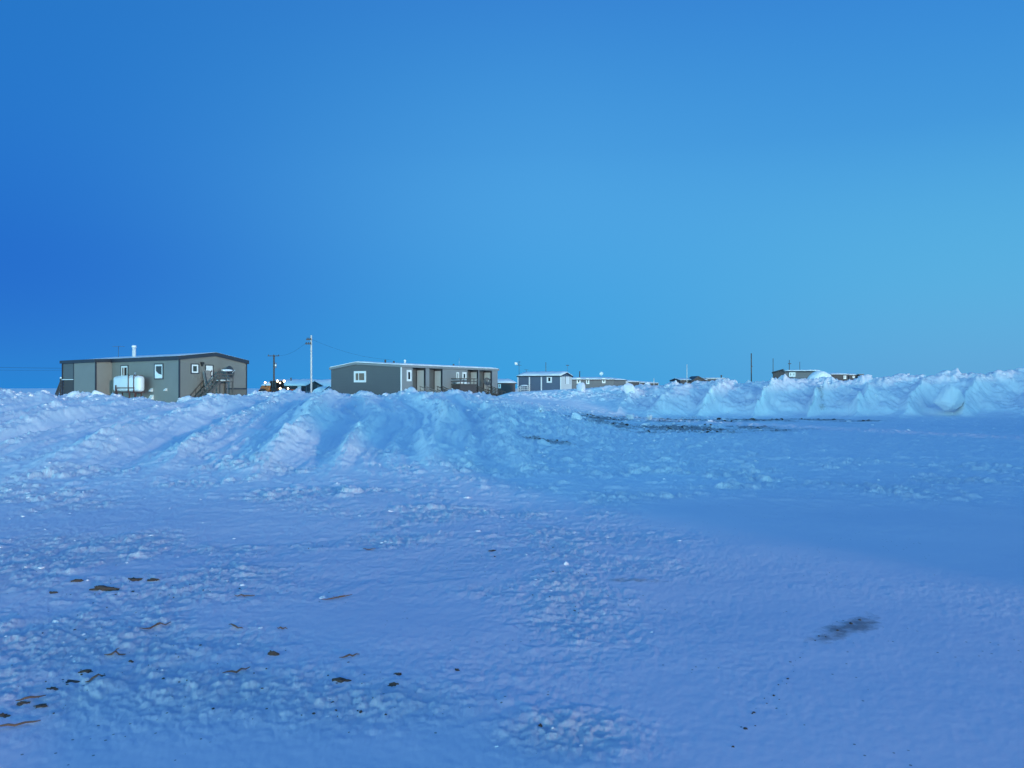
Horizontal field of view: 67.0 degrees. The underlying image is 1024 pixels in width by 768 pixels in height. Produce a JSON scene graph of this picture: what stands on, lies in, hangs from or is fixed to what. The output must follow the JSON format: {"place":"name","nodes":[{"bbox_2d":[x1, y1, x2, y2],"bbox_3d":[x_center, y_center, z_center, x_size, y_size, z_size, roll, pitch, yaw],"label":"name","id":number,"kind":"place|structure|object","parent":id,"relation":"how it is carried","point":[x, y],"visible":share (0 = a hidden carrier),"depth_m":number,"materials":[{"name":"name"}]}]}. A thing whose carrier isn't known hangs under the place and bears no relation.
{"place":"outdoors","nodes":[
{"label":"outdoors","id":0,"kind":"place"},
{"bbox_2d":[0,388,1023,767],"bbox_3d":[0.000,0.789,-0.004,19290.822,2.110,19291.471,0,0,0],"label":"ground","id":1,"kind":"structure","parent":0,"point":[746,592],"depth_m":6.17,"materials":[{"name":"white snow"}]},
{"bbox_2d":[0,713,10,717],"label":"soil clod","id":2,"kind":"object","parent":1,"relation":"on","point":[3,715],"visible":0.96,"depth_m":4.00,"materials":[{"name":"brown soil"}]},
{"bbox_2d":[0,720,40,726],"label":"dead twig","id":3,"kind":"object","parent":1,"relation":"on","point":[14,725],"visible":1,"depth_m":3.89,"materials":[{"name":"brown wood"}]},
{"bbox_2d":[16,701,30,705],"bbox_3d":[-2.636,1.728,4.173,0.070,0.032,0.043,0,0,-12],"label":"soil clod","id":4,"kind":"object","parent":1,"relation":"on","point":[21,703],"visible":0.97,"depth_m":4.16,"materials":[{"name":"brown soil"}]},
{"bbox_2d":[16,695,45,700],"bbox_3d":[-2.619,1.707,4.209,0.141,0.016,0.017,0,0,-31],"label":"dead twig","id":5,"kind":"object","parent":1,"relation":"on","point":[27,697],"visible":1,"depth_m":4.21,"materials":[{"name":"brown wood"}]},
{"bbox_2d":[33,703,46,707],"bbox_3d":[-2.513,1.721,4.130,0.081,0.019,0.038,0,0,-1],"label":"soil clod","id":6,"kind":"object","parent":1,"relation":"on","point":[41,705],"visible":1,"depth_m":4.12,"materials":[{"name":"brown soil"}]},
{"bbox_2d":[55,377,61,395],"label":"side steps","id":7,"kind":"structure","parent":1,"relation":"on","point":[59,388],"depth_m":83.79,"materials":[{"name":"brown"}]},
{"bbox_2d":[61,679,79,682],"bbox_3d":[-2.577,1.736,4.489,0.146,0.022,0.063,0,0,13],"label":"soil clod","id":8,"kind":"object","parent":1,"relation":"on","point":[69,680],"visible":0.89,"depth_m":4.49,"materials":[{"name":"brown soil"}]},
{"bbox_2d":[70,579,83,581],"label":"soil clod","id":9,"kind":"object","parent":1,"relation":"on","point":[77,580],"visible":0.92,"depth_m":6.72,"materials":[{"name":"brown soil"}]},
{"bbox_2d":[78,669,92,672],"bbox_3d":[-2.543,1.716,4.612,0.087,0.025,0.037,0,0,-12],"label":"soil clod","id":10,"kind":"object","parent":1,"relation":"on","point":[86,670],"visible":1,"depth_m":4.60,"materials":[{"name":"brown soil"}]},
{"bbox_2d":[85,674,105,681],"bbox_3d":[-2.418,1.703,4.489,0.013,0.033,0.113,0,0,42],"label":"dead twig","id":11,"kind":"object","parent":1,"relation":"on","point":[93,677],"visible":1,"depth_m":4.48,"materials":[{"name":"brown wood"}]},
{"bbox_2d":[89,585,119,590],"bbox_3d":[-3.416,1.723,6.491,0.259,0.065,0.086,0,0,0],"label":"soil clod","id":12,"kind":"object","parent":1,"relation":"on","point":[102,588],"visible":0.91,"depth_m":6.47,"materials":[{"name":"brown soil"}]},
{"bbox_2d":[104,648,124,654],"bbox_3d":[-2.527,1.705,4.919,0.123,0.062,0.047,0,0,-19],"label":"dead twig","id":13,"kind":"object","parent":1,"relation":"on","point":[114,652],"visible":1,"depth_m":4.92,"materials":[{"name":"brown wood"}]},
{"bbox_2d":[113,373,144,397],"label":"oil tank","id":14,"kind":"object","parent":1,"relation":"on","point":[129,384],"visible":0.92,"depth_m":75.75,"materials":[{"name":"metal"}]},
{"bbox_2d":[128,577,142,580],"bbox_3d":[-3.353,1.727,6.809,0.201,0.042,0.084,0,0,12],"label":"soil clod","id":15,"kind":"object","parent":1,"relation":"on","point":[134,579],"visible":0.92,"depth_m":6.79,"materials":[{"name":"brown soil"}]},
{"bbox_2d":[147,578,159,580],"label":"soil clod","id":16,"kind":"object","parent":1,"relation":"on","point":[152,579],"visible":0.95,"depth_m":6.76,"materials":[{"name":"brown soil"}]},
{"bbox_2d":[60,345,248,402],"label":"long house","id":17,"kind":"structure","parent":1,"relation":"on","point":[168,378],"depth_m":76.89,"materials":[{"name":"beige"}]},
{"bbox_2d":[121,365,127,375],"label":"window","id":18,"kind":"structure","parent":17,"relation":"in","point":[124,368],"depth_m":78.90,"materials":[{"name":"white paint"}]},
{"bbox_2d":[154,363,163,378],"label":"window","id":19,"kind":"structure","parent":17,"relation":"in","point":[158,368],"depth_m":75.01,"materials":[{"name":"white paint"}]},
{"bbox_2d":[191,364,198,373],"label":"window","id":20,"kind":"structure","parent":17,"relation":"in","point":[194,367],"depth_m":74.27,"materials":[{"name":"white paint"}]},
{"bbox_2d":[205,365,213,380],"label":"door","id":21,"kind":"structure","parent":17,"relation":"in","point":[207,367],"depth_m":75.69,"materials":[{"name":"white paint"}]},
{"bbox_2d":[141,622,169,628],"bbox_3d":[-2.511,1.706,5.479,0.064,0.049,0.233,0,0,32],"label":"dead twig","id":22,"kind":"object","parent":1,"relation":"on","point":[158,623],"visible":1,"depth_m":5.48,"materials":[{"name":"brown wood"}]},
{"bbox_2d":[190,369,233,396],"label":"wooden landing","id":23,"kind":"object","parent":1,"relation":"on","point":[203,390],"visible":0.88,"depth_m":74.85,"materials":[{"name":"brown wood"}]},
{"bbox_2d":[202,370,212,389],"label":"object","id":24,"kind":"object","parent":23,"relation":"on","point":[208,375],"visible":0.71,"depth_m":75.04,"materials":[{"name":"grey wood"}]},
{"bbox_2d":[226,366,234,393],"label":"satellite dish","id":25,"kind":"object","parent":23,"relation":"on","point":[230,367],"visible":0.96,"depth_m":76.18,"materials":[{"name":"metal"}]},
{"bbox_2d":[223,667,249,672],"bbox_3d":[-1.628,1.704,4.589,0.164,0.037,0.066,0,0,-36],"label":"dead twig","id":26,"kind":"object","parent":1,"relation":"on","point":[233,671],"visible":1,"depth_m":4.60,"materials":[{"name":"brown wood"}]},
{"bbox_2d":[268,354,278,380],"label":"utility pole","id":27,"kind":"object","parent":1,"relation":"on","point":[274,364],"visible":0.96,"depth_m":119.89,"materials":[{"name":"metal"}]},
{"bbox_2d":[268,650,278,655],"bbox_3d":[-1.518,1.728,4.927,0.084,0.063,0.042,0,0,13],"label":"soil clod","id":28,"kind":"object","parent":1,"relation":"on","point":[273,653],"visible":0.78,"depth_m":4.92,"materials":[{"name":"brown soil"}]},
{"bbox_2d":[258,380,294,391],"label":"wheel loader","id":29,"kind":"object","parent":1,"relation":"on","point":[276,385],"visible":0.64,"depth_m":119.60,"materials":[{"name":"orange metal"}]},
{"bbox_2d":[261,378,322,392],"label":"wooden house","id":30,"kind":"structure","parent":1,"relation":"on","point":[302,384],"depth_m":126.32,"materials":[{"name":"grey wood"}]},
{"bbox_2d":[0,387,592,461],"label":"snow bank","id":31,"kind":"structure","parent":1,"relation":"on","point":[339,424],"depth_m":23.28,"materials":[{"name":"white snow"}]},
{"bbox_2d":[90,390,105,394],"bbox_3d":[-19.282,0.597,36.037,0.755,0.627,0.718,0,0,-39],"label":"snow block","id":32,"kind":"object","parent":31,"relation":"on","point":[96,392],"depth_m":35.82,"materials":[{"name":"white snow"}]},
{"bbox_2d":[571,412,582,419],"bbox_3d":[2.623,1.327,30.486,0.559,0.431,0.245,0,0,-33],"label":"snow block","id":33,"kind":"object","parent":31,"relation":"on","point":[575,416],"depth_m":30.38,"materials":[{"name":"white snow"}]},
{"bbox_2d":[576,382,584,391],"bbox_3d":[4.723,0.422,52.049,0.648,1.069,0.870,0,0,-29],"label":"snow block","id":34,"kind":"object","parent":31,"relation":"on","point":[580,386],"depth_m":51.86,"materials":[{"name":"white snow"}]},
{"bbox_2d":[305,335,311,392],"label":"utility pole","id":35,"kind":"object","parent":1,"relation":"on","point":[310,339],"visible":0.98,"depth_m":89.93,"materials":[{"name":"white metal"}]},
{"bbox_2d":[312,379,330,386],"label":"snowed shed","id":36,"kind":"structure","parent":1,"relation":"on","point":[326,382],"depth_m":136.05,"materials":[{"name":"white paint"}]},
{"bbox_2d":[312,386,330,392],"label":"snow drift","id":37,"kind":"object","parent":1,"relation":"on","point":[319,389],"visible":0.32,"depth_m":116.85,"materials":[{"name":"white snow"}]},
{"bbox_2d":[321,594,351,599],"bbox_3d":[-1.395,1.713,6.221,0.262,0.038,0.097,0,0,-35],"label":"dead twig","id":38,"kind":"object","parent":1,"relation":"on","point":[336,597],"visible":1,"depth_m":6.23,"materials":[{"name":"brown wood"}]},
{"bbox_2d":[332,677,350,682],"bbox_3d":[-0.982,1.717,4.450,0.128,0.049,0.056,0,0,13],"label":"soil clod","id":39,"kind":"object","parent":1,"relation":"on","point":[340,679],"visible":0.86,"depth_m":4.44,"materials":[{"name":"brown soil"}]},
{"bbox_2d":[387,682,398,686],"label":"stone","id":40,"kind":"object","parent":1,"relation":"on","point":[392,684],"visible":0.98,"depth_m":4.40,"materials":[{"name":"stone"}]},
{"bbox_2d":[329,360,498,394],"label":"row house","id":41,"kind":"structure","parent":1,"relation":"on","point":[378,378],"depth_m":104.60,"materials":[{"name":"grey"}]},
{"bbox_2d":[354,371,365,381],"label":"window","id":42,"kind":"structure","parent":41,"relation":"in","point":[359,376],"depth_m":103.42,"materials":[{"name":"white paint"}]},
{"bbox_2d":[407,370,411,380],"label":"window","id":43,"kind":"structure","parent":41,"relation":"in","point":[409,372],"depth_m":101.45,"materials":[{"name":"white paint"}]},
{"bbox_2d":[416,370,424,391],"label":"door","id":44,"kind":"structure","parent":41,"relation":"in","point":[420,374],"depth_m":104.85,"materials":[{"name":"metal"}]},
{"bbox_2d":[434,370,441,391],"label":"door","id":45,"kind":"structure","parent":41,"relation":"in","point":[437,373],"depth_m":108.26,"materials":[{"name":"metal"}]},
{"bbox_2d":[470,372,476,391],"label":"door","id":46,"kind":"structure","parent":41,"relation":"in","point":[472,374],"depth_m":116.32,"materials":[{"name":"metal"}]},
{"bbox_2d":[484,372,490,391],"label":"door","id":47,"kind":"structure","parent":41,"relation":"in","point":[486,374],"depth_m":119.69,"materials":[{"name":"metal"}]},
{"bbox_2d":[419,386,438,392],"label":"entry steps","id":48,"kind":"structure","parent":1,"relation":"on","point":[427,389],"depth_m":103.23,"materials":[{"name":"grey wood"}]},
{"bbox_2d":[7,414,868,747],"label":"soil crumbs","id":49,"kind":"object","parent":1,"relation":"on","point":[495,556],"visible":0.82,"depth_m":6.36,"materials":[{"name":"brown soil"}]},
{"bbox_2d":[437,386,449,392],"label":"entry steps","id":50,"kind":"structure","parent":1,"relation":"on","point":[442,388],"depth_m":106.67,"materials":[{"name":"brown wood"}]},
{"bbox_2d":[451,378,477,392],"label":"raised deck","id":51,"kind":"structure","parent":1,"relation":"on","point":[464,386],"depth_m":110.01,"materials":[{"name":"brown wood"}]},
{"bbox_2d":[476,386,492,395],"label":"entry steps","id":52,"kind":"structure","parent":1,"relation":"on","point":[478,390],"depth_m":114.79,"materials":[{"name":"brown wood"}]},
{"bbox_2d":[483,378,490,388],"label":"satellite dish","id":53,"kind":"object","parent":1,"relation":"on","point":[487,381],"visible":0.97,"depth_m":117.03,"materials":[{"name":"metal"}]},
{"bbox_2d":[486,386,505,395],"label":"entry steps","id":54,"kind":"structure","parent":1,"relation":"on","point":[495,394],"depth_m":117.89,"materials":[{"name":"brown wood"}]},
{"bbox_2d":[498,379,516,394],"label":"white house","id":55,"kind":"structure","parent":1,"relation":"on","point":[507,385],"depth_m":150.68,"materials":[{"name":"paint"}]},
{"bbox_2d":[0,368,1023,746],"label":"snow crumbs","id":56,"kind":"object","parent":1,"relation":"on","point":[458,466],"visible":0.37,"depth_m":30.51,"materials":[{"name":"white snow"}]},
{"bbox_2d":[515,385,529,391],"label":"porch steps","id":57,"kind":"structure","parent":1,"relation":"on","point":[520,389],"depth_m":131.33,"materials":[{"name":"wood"}]},
{"bbox_2d":[517,371,572,391],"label":"blue house","id":58,"kind":"structure","parent":1,"relation":"on","point":[546,380],"depth_m":131.69,"materials":[{"name":"blue wood"}]},
{"bbox_2d":[547,377,551,382],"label":"window","id":59,"kind":"structure","parent":58,"relation":"in","point":[549,379],"depth_m":130.70,"materials":[{"name":"white paint"}]},
{"bbox_2d":[565,376,569,383],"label":"door","id":60,"kind":"structure","parent":58,"relation":"in","point":[567,378],"depth_m":133.32,"materials":[{"name":"white paint"}]},
{"bbox_2d":[572,371,614,388],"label":"grey house","id":61,"kind":"structure","parent":1,"relation":"on","point":[591,382],"depth_m":165.66,"materials":[{"name":"white paint"}]},
{"bbox_2d":[613,378,626,385],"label":"grey house","id":62,"kind":"structure","parent":1,"relation":"on","point":[618,381],"depth_m":187.78,"materials":[{"name":"white paint"}]},
{"bbox_2d":[625,413,633,418],"bbox_3d":[6.181,1.722,40.487,0.443,0.378,0.699,0,0,1],"label":"snow block","id":63,"kind":"object","parent":1,"relation":"on","point":[629,416],"depth_m":40.24,"materials":[{"name":"white snow"}]},
{"bbox_2d":[626,380,639,385],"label":"brown house","id":64,"kind":"structure","parent":1,"relation":"on","point":[634,383],"depth_m":229.89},
{"bbox_2d":[669,376,707,383],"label":"dark gable house","id":65,"kind":"structure","parent":1,"relation":"on","point":[691,379],"depth_m":170.08,"materials":[{"name":"brown"}]},
{"bbox_2d":[704,375,725,380],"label":"flat dark house","id":66,"kind":"structure","parent":1,"relation":"on","point":[713,378],"depth_m":190.08,"materials":[{"name":"white"}]},
{"bbox_2d":[751,353,752,381],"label":"utility pole","id":67,"kind":"object","parent":1,"relation":"on","point":[751,367],"visible":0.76,"depth_m":129.93,"materials":[{"name":"wood"}]},
{"bbox_2d":[772,369,819,378],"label":"taupe bank house","id":68,"kind":"structure","parent":1,"relation":"on","point":[795,374],"depth_m":119.51,"materials":[{"name":"brown paint"}]},
{"bbox_2d":[593,368,1023,422],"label":"snow bank","id":69,"kind":"structure","parent":1,"relation":"on","point":[998,392],"depth_m":47.72,"materials":[{"name":"white snow"}]},
{"bbox_2d":[622,383,634,394],"bbox_3d":[7.544,0.396,49.525,0.780,0.972,0.736,0,0,31],"label":"snow block","id":70,"kind":"object","parent":69,"relation":"on","point":[627,388],"depth_m":49.33,"materials":[{"name":"white snow"}]},
{"bbox_2d":[934,385,965,410],"bbox_3d":[25.743,0.823,45.640,1.634,1.569,1.383,0,0,-41],"label":"snow block","id":71,"kind":"object","parent":69,"relation":"on","point":[949,398],"depth_m":45.13,"materials":[{"name":"white snow"}]},
{"bbox_2d":[807,371,830,378],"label":"snow drift","id":72,"kind":"object","parent":1,"relation":"on","point":[815,374],"visible":0.21,"depth_m":111.22,"materials":[{"name":"white snow"}]},
{"bbox_2d":[828,373,848,380],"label":"brown bank house","id":73,"kind":"structure","parent":1,"relation":"on","point":[842,376],"depth_m":150.18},
{"bbox_2d":[845,373,857,379],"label":"brown bank house","id":74,"kind":"structure","parent":1,"relation":"on","point":[851,376],"depth_m":160.04,"materials":[{"name":"wood"}]},
{"bbox_2d":[0,0,1023,387],"label":"sky","id":75,"kind":"structure","parent":0,"point":[658,191],"materials":[{"name":"blue"}]}
]}

